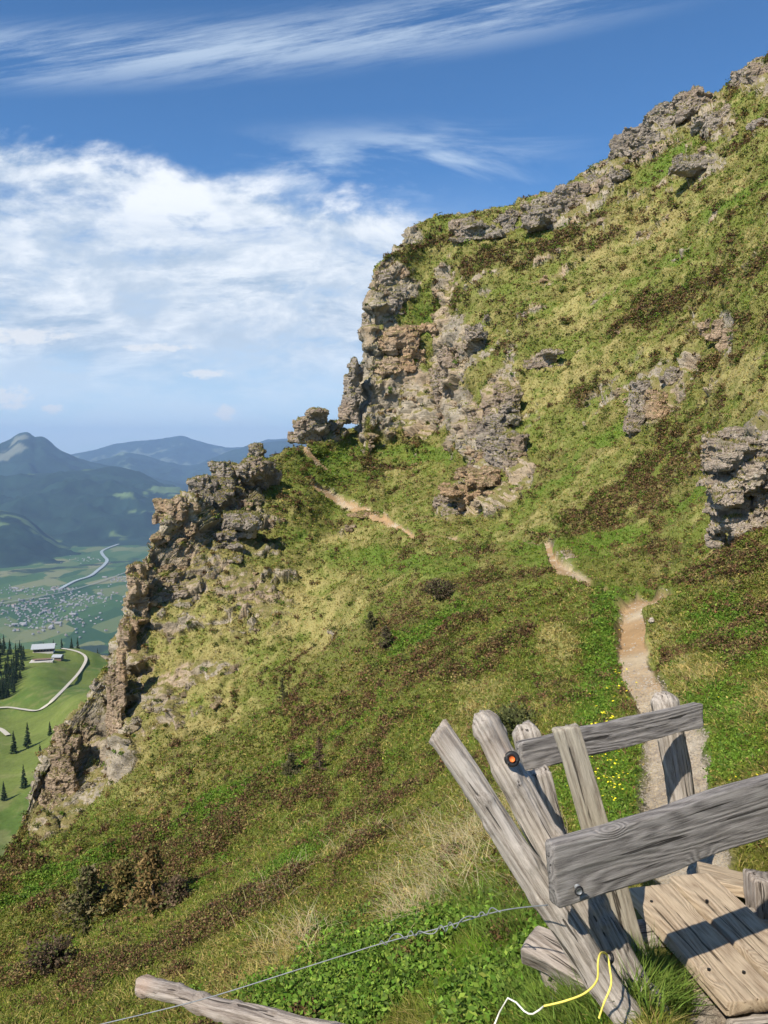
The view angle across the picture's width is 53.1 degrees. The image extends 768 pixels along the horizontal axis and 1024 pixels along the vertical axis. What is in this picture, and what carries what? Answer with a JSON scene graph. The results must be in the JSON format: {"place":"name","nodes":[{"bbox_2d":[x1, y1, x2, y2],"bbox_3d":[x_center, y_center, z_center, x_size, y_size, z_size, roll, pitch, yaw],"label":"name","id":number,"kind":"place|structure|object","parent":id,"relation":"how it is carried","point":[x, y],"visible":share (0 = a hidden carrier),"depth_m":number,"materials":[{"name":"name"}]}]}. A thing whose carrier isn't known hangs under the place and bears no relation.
{"place":"outdoors","nodes":[
{"label":"outdoors","id":0,"kind":"place"},
{"bbox_2d":[0,510,80,567],"bbox_3d":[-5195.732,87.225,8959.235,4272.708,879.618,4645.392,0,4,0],"label":"wooded foothill","id":1,"kind":"structure","parent":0,"point":[24,541],"depth_m":8420.54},
{"bbox_2d":[0,648,86,710],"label":"gravel track","id":2,"kind":"structure","parent":0,"point":[70,681],"depth_m":624.64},
{"bbox_2d":[0,648,107,856],"bbox_3d":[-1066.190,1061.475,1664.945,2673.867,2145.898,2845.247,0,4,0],"label":"meadow hill","id":3,"kind":"structure","parent":0,"point":[39,685],"depth_m":540.66,"materials":[{"name":"plant"}]},
{"bbox_2d":[0,781,7,800],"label":"spruce tree","id":4,"kind":"object","parent":3,"relation":"on","point":[3,796],"visible":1,"depth_m":388.30,"materials":[{"name":"green plant"}]},
{"bbox_2d":[2,679,9,697],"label":"spruce tree","id":5,"kind":"object","parent":3,"relation":"on","point":[6,692],"visible":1,"depth_m":599.62,"materials":[{"name":"green plant"}]},
{"bbox_2d":[8,731,17,753],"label":"spruce tree","id":6,"kind":"object","parent":3,"relation":"on","point":[13,747],"visible":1,"depth_m":458.57,"materials":[{"name":"green plant"}]},
{"bbox_2d":[19,765,27,788],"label":"spruce tree","id":7,"kind":"object","parent":3,"relation":"on","point":[22,781],"visible":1,"depth_m":400.46,"materials":[{"name":"green plant"}]},
{"bbox_2d":[23,723,31,747],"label":"spruce tree","id":8,"kind":"object","parent":3,"relation":"on","point":[27,742],"visible":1,"depth_m":465.64,"materials":[{"name":"green plant"}]},
{"bbox_2d":[29,658,53,662],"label":"terrace","id":9,"kind":"structure","parent":3,"relation":"on","point":[47,660],"depth_m":694.73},
{"bbox_2d":[31,643,56,653],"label":"mountain hut","id":10,"kind":"object","parent":3,"relation":"on","point":[47,648],"visible":1,"depth_m":725.16,"materials":[{"name":"metal"}]},
{"bbox_2d":[51,654,64,660],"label":"shed","id":11,"kind":"structure","parent":3,"relation":"on","point":[58,657],"depth_m":710.22,"materials":[{"name":"metal"}]},
{"bbox_2d":[3,572,124,602],"bbox_3d":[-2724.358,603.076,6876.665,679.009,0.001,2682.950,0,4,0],"label":"valley road","id":12,"kind":"structure","parent":0,"point":[68,590],"depth_m":6373.52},
{"bbox_2d":[0,544,151,655],"bbox_3d":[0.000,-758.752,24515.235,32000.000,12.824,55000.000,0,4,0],"label":"valley floor","id":13,"kind":"structure","parent":0,"point":[94,637],"depth_m":6104.21,"materials":[{"name":"plant"}]},
{"bbox_2d":[1,555,125,637],"bbox_3d":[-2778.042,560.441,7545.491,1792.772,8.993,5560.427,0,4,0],"label":"town buildings","id":14,"kind":"structure","parent":13,"relation":"on","point":[45,621],"depth_m":5635.25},
{"bbox_2d":[58,544,117,588],"bbox_3d":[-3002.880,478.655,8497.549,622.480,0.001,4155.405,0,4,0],"label":"river","id":15,"kind":"structure","parent":0,"point":[102,566],"depth_m":7535.82,"materials":[{"name":"liquid"}]},
{"bbox_2d":[0,466,183,547],"bbox_3d":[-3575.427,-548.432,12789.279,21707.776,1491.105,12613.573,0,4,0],"label":"wooded mountain","id":16,"kind":"structure","parent":0,"point":[109,506],"depth_m":11036.33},
{"bbox_2d":[0,432,187,491],"bbox_3d":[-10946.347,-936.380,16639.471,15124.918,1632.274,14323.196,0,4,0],"label":"dark peak","id":17,"kind":"structure","parent":0,"point":[25,453],"depth_m":16515.44,"materials":[{"name":"stone"}]},
{"bbox_2d":[70,436,287,464],"bbox_3d":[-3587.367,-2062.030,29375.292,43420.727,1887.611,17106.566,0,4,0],"label":"distant range","id":18,"kind":"structure","parent":0,"point":[182,450],"depth_m":30325.43,"materials":[{"name":"stone"}]},
{"bbox_2d":[93,440,306,483],"bbox_3d":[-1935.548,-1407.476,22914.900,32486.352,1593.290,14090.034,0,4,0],"label":"mountain ridge","id":19,"kind":"structure","parent":0,"point":[163,470],"depth_m":22865.00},
{"bbox_2d":[0,54,767,1023],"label":"mountain slope","id":20,"kind":"structure","parent":0,"point":[208,525],"depth_m":70.95,"materials":[{"name":"plant"}]},
{"bbox_2d":[16,929,75,975],"bbox_3d":[-3.296,4.409,7.560,0.596,0.333,0.692,-3,6,-38],"label":"shrub","id":21,"kind":"object","parent":20,"relation":"on","point":[56,954],"visible":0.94,"depth_m":7.55,"materials":[{"name":"brown plant"}]},
{"bbox_2d":[34,725,81,809],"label":"rock rib","id":22,"kind":"object","parent":20,"relation":"on","point":[52,783],"visible":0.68,"depth_m":65.06,"materials":[{"name":"stone"}]},
{"bbox_2d":[51,863,112,937],"bbox_3d":[-4.020,5.236,10.457,1.171,0.980,0.829,3,5,31],"label":"shrub","id":23,"kind":"object","parent":20,"relation":"on","point":[85,899],"visible":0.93,"depth_m":10.36,"materials":[{"name":"green plant"}]},
{"bbox_2d":[89,678,102,689],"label":"rock","id":24,"kind":"object","parent":20,"relation":"on","point":[95,681],"visible":1,"depth_m":69.38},
{"bbox_2d":[105,647,127,757],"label":"rock wall face","id":25,"kind":"object","parent":20,"relation":"on","point":[115,707],"visible":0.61,"depth_m":66.22},
{"bbox_2d":[92,857,140,921],"bbox_3d":[-3.543,5.107,10.531,0.891,0.913,0.754,-1,5,-16],"label":"shrub","id":26,"kind":"object","parent":20,"relation":"on","point":[124,875],"visible":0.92,"depth_m":10.33,"materials":[{"name":"brown plant"}]},
{"bbox_2d":[117,617,139,653],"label":"rock outcrop","id":27,"kind":"object","parent":20,"relation":"on","point":[127,641],"visible":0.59,"depth_m":69.44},
{"bbox_2d":[131,716,141,725],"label":"rock","id":28,"kind":"object","parent":20,"relation":"on","point":[134,720],"visible":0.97,"depth_m":65.97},
{"bbox_2d":[123,562,152,624],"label":"rock pillar","id":29,"kind":"object","parent":20,"relation":"on","point":[137,596],"visible":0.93,"depth_m":70.48,"materials":[{"name":"stone"}]},
{"bbox_2d":[123,843,171,924],"bbox_3d":[-2.613,4.238,8.665,0.592,1.004,0.770,-3,6,-37],"label":"shrub","id":30,"kind":"object","parent":20,"relation":"on","point":[148,863],"visible":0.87,"depth_m":8.62,"materials":[{"name":"brown plant"}]},
{"bbox_2d":[148,600,157,609],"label":"rock","id":31,"kind":"object","parent":20,"relation":"on","point":[152,603],"visible":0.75,"depth_m":71.85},
{"bbox_2d":[148,583,158,596],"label":"rock","id":32,"kind":"object","parent":20,"relation":"on","point":[154,589],"visible":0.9,"depth_m":72.69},
{"bbox_2d":[149,532,169,545],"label":"rock","id":33,"kind":"object","parent":20,"relation":"on","point":[156,538],"visible":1,"depth_m":74.47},
{"bbox_2d":[159,563,173,570],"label":"rock","id":34,"kind":"object","parent":20,"relation":"on","point":[166,566],"visible":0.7,"depth_m":74.69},
{"bbox_2d":[160,519,173,527],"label":"rock","id":35,"kind":"object","parent":20,"relation":"on","point":[166,522],"visible":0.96,"depth_m":75.05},
{"bbox_2d":[166,632,175,643],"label":"rock","id":36,"kind":"object","parent":20,"relation":"on","point":[169,636],"visible":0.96,"depth_m":70.43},
{"bbox_2d":[155,570,190,603],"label":"rock outcrop","id":37,"kind":"object","parent":20,"relation":"on","point":[173,578],"visible":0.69,"depth_m":73.15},
{"bbox_2d":[153,873,194,910],"bbox_3d":[-2.319,4.256,8.608,0.485,0.406,0.595,2,5,29],"label":"shrub","id":38,"kind":"object","parent":20,"relation":"on","point":[175,892],"visible":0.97,"depth_m":8.55,"materials":[{"name":"plant"}]},
{"bbox_2d":[152,496,201,539],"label":"rock outcrop","id":39,"kind":"object","parent":20,"relation":"on","point":[173,508],"visible":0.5,"depth_m":76.45,"materials":[{"name":"stone"}]},
{"bbox_2d":[210,698,221,709],"bbox_3d":[-13.823,16.133,64.038,0.876,0.993,1.526,-8,17,22],"label":"rock","id":40,"kind":"object","parent":20,"relation":"on","point":[216,703],"visible":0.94,"depth_m":63.67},
{"bbox_2d":[186,461,255,509],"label":"rock outcrop","id":41,"kind":"object","parent":20,"relation":"on","point":[200,488],"visible":0.66,"depth_m":82.51,"materials":[{"name":"stone"}]},
{"bbox_2d":[229,664,239,672],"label":"rock","id":42,"kind":"object","parent":20,"relation":"on","point":[233,668],"visible":1,"depth_m":67.21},
{"bbox_2d":[227,552,242,563],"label":"boulder","id":43,"kind":"object","parent":20,"relation":"on","point":[236,558],"visible":0.95,"depth_m":76.34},
{"bbox_2d":[212,510,263,550],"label":"rock outcrop","id":44,"kind":"object","parent":20,"relation":"on","point":[252,528],"visible":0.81,"depth_m":77.75,"materials":[{"name":"stone"}]},
{"bbox_2d":[135,974,343,1023],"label":"log","id":45,"kind":"object","parent":20,"relation":"on","point":[224,1010],"visible":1,"depth_m":2.90,"materials":[{"name":"grey wood"}]},
{"bbox_2d":[247,443,266,456],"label":"rock outcrop","id":46,"kind":"object","parent":20,"relation":"on","point":[254,449],"visible":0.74,"depth_m":92.72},
{"bbox_2d":[235,456,282,489],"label":"rock outcrop","id":47,"kind":"object","parent":20,"relation":"on","point":[264,469],"visible":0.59,"depth_m":85.55,"materials":[{"name":"stone"}]},
{"bbox_2d":[275,678,287,703],"bbox_3d":[-2.947,5.274,22.307,0.368,0.978,0.414,-3,6,-38],"label":"spruce","id":48,"kind":"object","parent":20,"relation":"on","point":[284,693],"visible":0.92,"depth_m":22.27,"materials":[{"name":"green plant"}]},
{"bbox_2d":[279,752,300,777],"bbox_3d":[-1.418,3.938,11.960,0.402,0.430,0.464,0,4,0],"label":"spruce","id":49,"kind":"object","parent":20,"relation":"on","point":[289,765],"visible":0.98,"depth_m":11.89,"materials":[{"name":"green plant"}]},
{"bbox_2d":[287,407,330,443],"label":"rock outcrop","id":50,"kind":"object","parent":20,"relation":"on","point":[304,431],"visible":0.92,"depth_m":107.47,"materials":[{"name":"stone"}]},
{"bbox_2d":[307,737,329,771],"bbox_3d":[-0.975,3.623,11.390,0.339,0.634,0.309,0,4,0],"label":"spruce","id":51,"kind":"object","parent":20,"relation":"on","point":[318,755],"visible":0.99,"depth_m":11.36,"materials":[{"name":"green plant"}]},
{"bbox_2d":[328,419,344,436],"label":"rock outcrop","id":52,"kind":"object","parent":20,"relation":"on","point":[339,425],"visible":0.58,"depth_m":110.06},
{"bbox_2d":[344,524,356,531],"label":"rock","id":53,"kind":"object","parent":20,"relation":"on","point":[347,528],"visible":1,"depth_m":85.13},
{"bbox_2d":[338,357,363,424],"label":"rock pinnacle","id":54,"kind":"object","parent":20,"relation":"on","point":[349,406],"visible":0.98,"depth_m":110.17,"materials":[{"name":"stone"}]},
{"bbox_2d":[347,510,379,518],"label":"rock outcrop","id":55,"kind":"object","parent":20,"relation":"on","point":[366,514],"visible":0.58,"depth_m":88.52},
{"bbox_2d":[364,611,376,633],"bbox_3d":[-0.497,4.075,28.183,0.679,0.932,0.683,3,5,36],"label":"spruce","id":56,"kind":"object","parent":20,"relation":"on","point":[370,616],"visible":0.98,"depth_m":28.16,"materials":[{"name":"green plant"}]},
{"bbox_2d":[189,887,564,1023],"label":"leafy herbs","id":57,"kind":"object","parent":20,"relation":"on","point":[464,993],"visible":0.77,"depth_m":3.52,"materials":[{"name":"green plant"}]},
{"bbox_2d":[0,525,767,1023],"bbox_3d":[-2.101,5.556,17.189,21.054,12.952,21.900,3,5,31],"label":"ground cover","id":58,"kind":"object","parent":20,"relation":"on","point":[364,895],"visible":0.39,"depth_m":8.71,"materials":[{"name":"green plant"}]},
{"bbox_2d":[0,526,767,1023],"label":"heath","id":59,"kind":"object","parent":20,"relation":"on","point":[384,802],"visible":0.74,"depth_m":10.61,"materials":[{"name":"brown plant"}]},
{"bbox_2d":[0,678,767,1023],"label":"grass","id":60,"kind":"structure","parent":20,"relation":"on","point":[460,950],"depth_m":5.11,"materials":[{"name":"plant"}]},
{"bbox_2d":[0,51,767,865],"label":"heath","id":61,"kind":"object","parent":20,"relation":"on","point":[644,471],"visible":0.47,"depth_m":61.65,"materials":[{"name":"brown plant"}]},
{"bbox_2d":[0,57,767,977],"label":"dwarf shrubs","id":62,"kind":"object","parent":20,"relation":"on","point":[466,521],"visible":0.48,"depth_m":52.54,"materials":[{"name":"green plant"}]},
{"bbox_2d":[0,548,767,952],"bbox_3d":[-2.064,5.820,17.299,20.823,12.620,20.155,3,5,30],"label":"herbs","id":63,"kind":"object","parent":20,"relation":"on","point":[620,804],"visible":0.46,"depth_m":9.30,"materials":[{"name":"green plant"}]},
{"bbox_2d":[361,268,406,326],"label":"rock rib","id":64,"kind":"object","parent":20,"relation":"on","point":[396,299],"visible":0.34,"depth_m":116.06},
{"bbox_2d":[377,625,392,648],"bbox_3d":[0.117,3.670,22.023,0.654,0.863,0.598,-1,5,-15],"label":"spruce","id":65,"kind":"object","parent":20,"relation":"on","point":[386,634],"visible":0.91,"depth_m":21.96,"materials":[{"name":"green plant"}]},
{"bbox_2d":[223,762,567,962],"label":"dry stalks","id":66,"kind":"object","parent":20,"relation":"on","point":[409,892],"visible":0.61,"depth_m":4.90,"materials":[{"name":"beige plant"}]},
{"bbox_2d":[400,267,409,279],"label":"rock","id":67,"kind":"object","parent":20,"relation":"on","point":[406,272],"visible":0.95,"depth_m":117.71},
{"bbox_2d":[43,62,767,794],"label":"ledge grass","id":68,"kind":"structure","parent":20,"relation":"on","point":[361,512],"depth_m":77.78,"materials":[{"name":"plant"}]},
{"bbox_2d":[374,322,437,412],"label":"cliff","id":69,"kind":"structure","parent":20,"relation":"on","point":[392,346],"depth_m":113.09,"materials":[{"name":"stone"}]},
{"bbox_2d":[419,578,457,599],"bbox_3d":[1.913,2.672,26.445,1.422,0.775,1.393,0,4,0],"label":"shrub","id":70,"kind":"object","parent":20,"relation":"on","point":[436,588],"visible":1,"depth_m":26.37,"materials":[{"name":"green plant"}]},
{"bbox_2d":[428,343,457,405],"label":"rock outcrop","id":71,"kind":"object","parent":20,"relation":"on","point":[445,361],"visible":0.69,"depth_m":106.97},
{"bbox_2d":[303,444,589,580],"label":"scree","id":72,"kind":"structure","parent":20,"relation":"on","point":[453,539],"depth_m":80.11,"materials":[{"name":"stone"}]},
{"bbox_2d":[432,495,463,516],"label":"rock outcrop","id":73,"kind":"object","parent":20,"relation":"on","point":[446,504],"visible":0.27,"depth_m":78.85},
{"bbox_2d":[438,465,500,510],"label":"rock outcrop","id":74,"kind":"object","parent":20,"relation":"on","point":[489,476],"visible":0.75,"depth_m":75.36,"materials":[{"name":"stone"}]},
{"bbox_2d":[455,322,487,363],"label":"rock outcrop","id":75,"kind":"object","parent":20,"relation":"on","point":[470,333],"visible":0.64,"depth_m":96.97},
{"bbox_2d":[448,218,495,244],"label":"rock outcrop","id":76,"kind":"object","parent":20,"relation":"on","point":[464,231],"visible":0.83,"depth_m":116.55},
{"bbox_2d":[463,387,529,474],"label":"rock rib","id":77,"kind":"object","parent":20,"relation":"on","point":[507,400],"visible":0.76,"depth_m":81.71,"materials":[{"name":"stone"}]},
{"bbox_2d":[484,208,522,239],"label":"rock outcrop","id":78,"kind":"object","parent":20,"relation":"on","point":[506,222],"visible":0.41,"depth_m":117.53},
{"bbox_2d":[492,383,515,389],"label":"rock outcrop","id":79,"kind":"object","parent":20,"relation":"on","point":[496,385],"visible":0.2,"depth_m":87.03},
{"bbox_2d":[483,701,540,737],"bbox_3d":[1.290,2.043,7.395,0.623,0.388,0.652,0,4,0],"label":"shrub","id":80,"kind":"object","parent":20,"relation":"on","point":[513,721],"visible":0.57,"depth_m":7.39,"materials":[{"name":"green plant"}]},
{"bbox_2d":[304,447,727,1023],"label":"footpath","id":81,"kind":"structure","parent":20,"relation":"on","point":[630,629],"depth_m":11.22,"materials":[{"name":"soil"}]},
{"bbox_2d":[614,588,731,883],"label":"gravel","id":82,"kind":"structure","parent":81,"relation":"on","point":[700,742],"depth_m":5.32,"materials":[{"name":"stone"}]},
{"bbox_2d":[494,997,543,1023],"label":"white string","id":83,"kind":"object","parent":20,"relation":"on","point":[526,1012],"visible":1,"depth_m":2.07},
{"bbox_2d":[520,196,562,232],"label":"rock outcrop","id":84,"kind":"object","parent":20,"relation":"on","point":[545,221],"visible":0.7,"depth_m":114.44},
{"bbox_2d":[522,348,564,369],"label":"boulder","id":85,"kind":"object","parent":20,"relation":"on","point":[546,355],"visible":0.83,"depth_m":86.40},
{"bbox_2d":[539,971,564,999],"bbox_3d":[0.531,1.465,2.403,0.076,0.162,0.054,-11,-15,1],"label":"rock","id":86,"kind":"object","parent":20,"relation":"on","point":[543,975],"visible":0.16,"depth_m":2.38,"materials":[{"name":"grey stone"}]},
{"bbox_2d":[521,926,587,997],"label":"wooden block","id":87,"kind":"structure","parent":20,"relation":"on","point":[542,949],"depth_m":2.35,"materials":[{"name":"grey wood"}]},
{"bbox_2d":[420,859,711,1023],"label":"tall grass","id":88,"kind":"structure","parent":20,"relation":"on","point":[661,975],"depth_m":2.39,"materials":[{"name":"plant"}]},
{"bbox_2d":[560,550,576,559],"bbox_3d":[8.176,1.883,33.553,0.841,0.387,0.838,0,4,0],"label":"rock outcrop","id":89,"kind":"object","parent":20,"relation":"on","point":[568,554],"visible":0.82,"depth_m":33.46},
{"bbox_2d":[547,181,590,214],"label":"rock outcrop","id":90,"kind":"object","parent":20,"relation":"on","point":[562,191],"visible":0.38,"depth_m":117.89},
{"bbox_2d":[429,691,767,1023],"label":"wooden fence","id":91,"kind":"object","parent":20,"relation":"on","point":[588,874],"visible":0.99,"depth_m":2.23,"materials":[{"name":"grey wood"}]},
{"bbox_2d":[101,904,547,1023],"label":"fence wire","id":92,"kind":"object","parent":91,"relation":"attached to","point":[421,932],"visible":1,"depth_m":2.30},
{"bbox_2d":[544,951,611,1018],"bbox_3d":[0.502,1.204,1.974,0.175,0.169,0.103,0,4,0],"label":"yellow twine","id":93,"kind":"object","parent":91,"relation":"hanging from","point":[588,990],"visible":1,"depth_m":1.95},
{"bbox_2d":[585,166,631,192],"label":"rock outcrop","id":94,"kind":"object","parent":20,"relation":"on","point":[612,178],"visible":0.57,"depth_m":116.92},
{"bbox_2d":[605,123,660,164],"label":"rock outcrop","id":95,"kind":"object","parent":20,"relation":"on","point":[620,143],"visible":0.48,"depth_m":124.11,"materials":[{"name":"stone"}]},
{"bbox_2d":[622,379,651,437],"bbox_3d":[21.231,-8.519,64.073,2.649,5.145,3.591,0,4,0],"label":"rock outcrop","id":96,"kind":"object","parent":20,"relation":"on","point":[639,387],"visible":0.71,"depth_m":63.59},
{"bbox_2d":[632,151,642,159],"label":"rock","id":97,"kind":"object","parent":20,"relation":"on","point":[636,155],"visible":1,"depth_m":118.66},
{"bbox_2d":[642,389,674,420],"bbox_3d":[22.545,-8.020,62.090,2.429,4.035,5.159,-1,4,-7],"label":"rock outcrop","id":98,"kind":"object","parent":20,"relation":"on","point":[655,410],"visible":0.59,"depth_m":62.21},
{"bbox_2d":[642,91,686,128],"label":"rock outcrop","id":99,"kind":"object","parent":20,"relation":"on","point":[651,120],"visible":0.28,"depth_m":131.52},
{"bbox_2d":[659,366,679,385],"bbox_3d":[24.383,-11.446,65.310,1.972,1.938,1.737,0,4,0],"label":"boulder","id":100,"kind":"object","parent":20,"relation":"on","point":[669,377],"visible":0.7,"depth_m":64.94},
{"bbox_2d":[611,991,767,1023],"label":"gravel","id":101,"kind":"structure","parent":20,"relation":"on","point":[712,1013],"depth_m":2.40,"materials":[{"name":"gravel"}]},
{"bbox_2d":[668,153,715,176],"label":"rock outcrop","id":102,"kind":"object","parent":20,"relation":"on","point":[690,168],"visible":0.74,"depth_m":98.91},
{"bbox_2d":[675,86,712,125],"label":"rock outcrop","id":103,"kind":"object","parent":20,"relation":"on","point":[700,97],"visible":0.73,"depth_m":123.28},
{"bbox_2d":[629,872,767,1023],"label":"plank walkway","id":104,"kind":"structure","parent":20,"relation":"on","point":[714,927],"depth_m":2.60,"materials":[{"name":"brown wood"}]},
{"bbox_2d":[690,103,730,140],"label":"rock outcrop","id":105,"kind":"object","parent":20,"relation":"on","point":[712,120],"visible":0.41,"depth_m":111.65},
{"bbox_2d":[697,318,732,351],"bbox_3d":[25.352,-13.075,57.657,1.504,3.832,6.996,0,4,-5],"label":"rock outcrop","id":106,"kind":"object","parent":20,"relation":"on","point":[718,332],"visible":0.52,"depth_m":58.37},
{"bbox_2d":[696,861,744,897],"bbox_3d":[1.386,1.458,3.021,0.278,0.045,0.204,8,-4,17],"label":"wooden step","id":107,"kind":"object","parent":20,"relation":"on","point":[730,880],"visible":0.45,"depth_m":3.03,"materials":[{"name":"brown wood"}]},
{"bbox_2d":[696,426,767,549],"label":"rock tower","id":108,"kind":"structure","parent":20,"relation":"on","point":[723,467],"depth_m":18.56,"materials":[{"name":"stone"}]},
{"bbox_2d":[726,62,767,89],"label":"rock outcrop","id":109,"kind":"object","parent":20,"relation":"on","point":[751,78],"visible":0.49,"depth_m":117.55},
{"bbox_2d":[743,869,767,919],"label":"wooden stub","id":110,"kind":"object","parent":20,"relation":"on","point":[755,886],"visible":0.94,"depth_m":2.83,"materials":[{"name":"grey wood"}]},
{"bbox_2d":[745,117,767,130],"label":"rock outcrop","id":111,"kind":"object","parent":20,"relation":"on","point":[751,124],"visible":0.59,"depth_m":97.22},
{"bbox_2d":[751,430,767,511],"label":"rock outcrop","id":112,"kind":"object","parent":20,"relation":"on","point":[758,501],"visible":0.45,"depth_m":18.66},
{"bbox_2d":[0,0,767,453],"label":"sky","id":113,"kind":"structure","parent":0,"point":[201,200],"materials":[{"name":"blue"}]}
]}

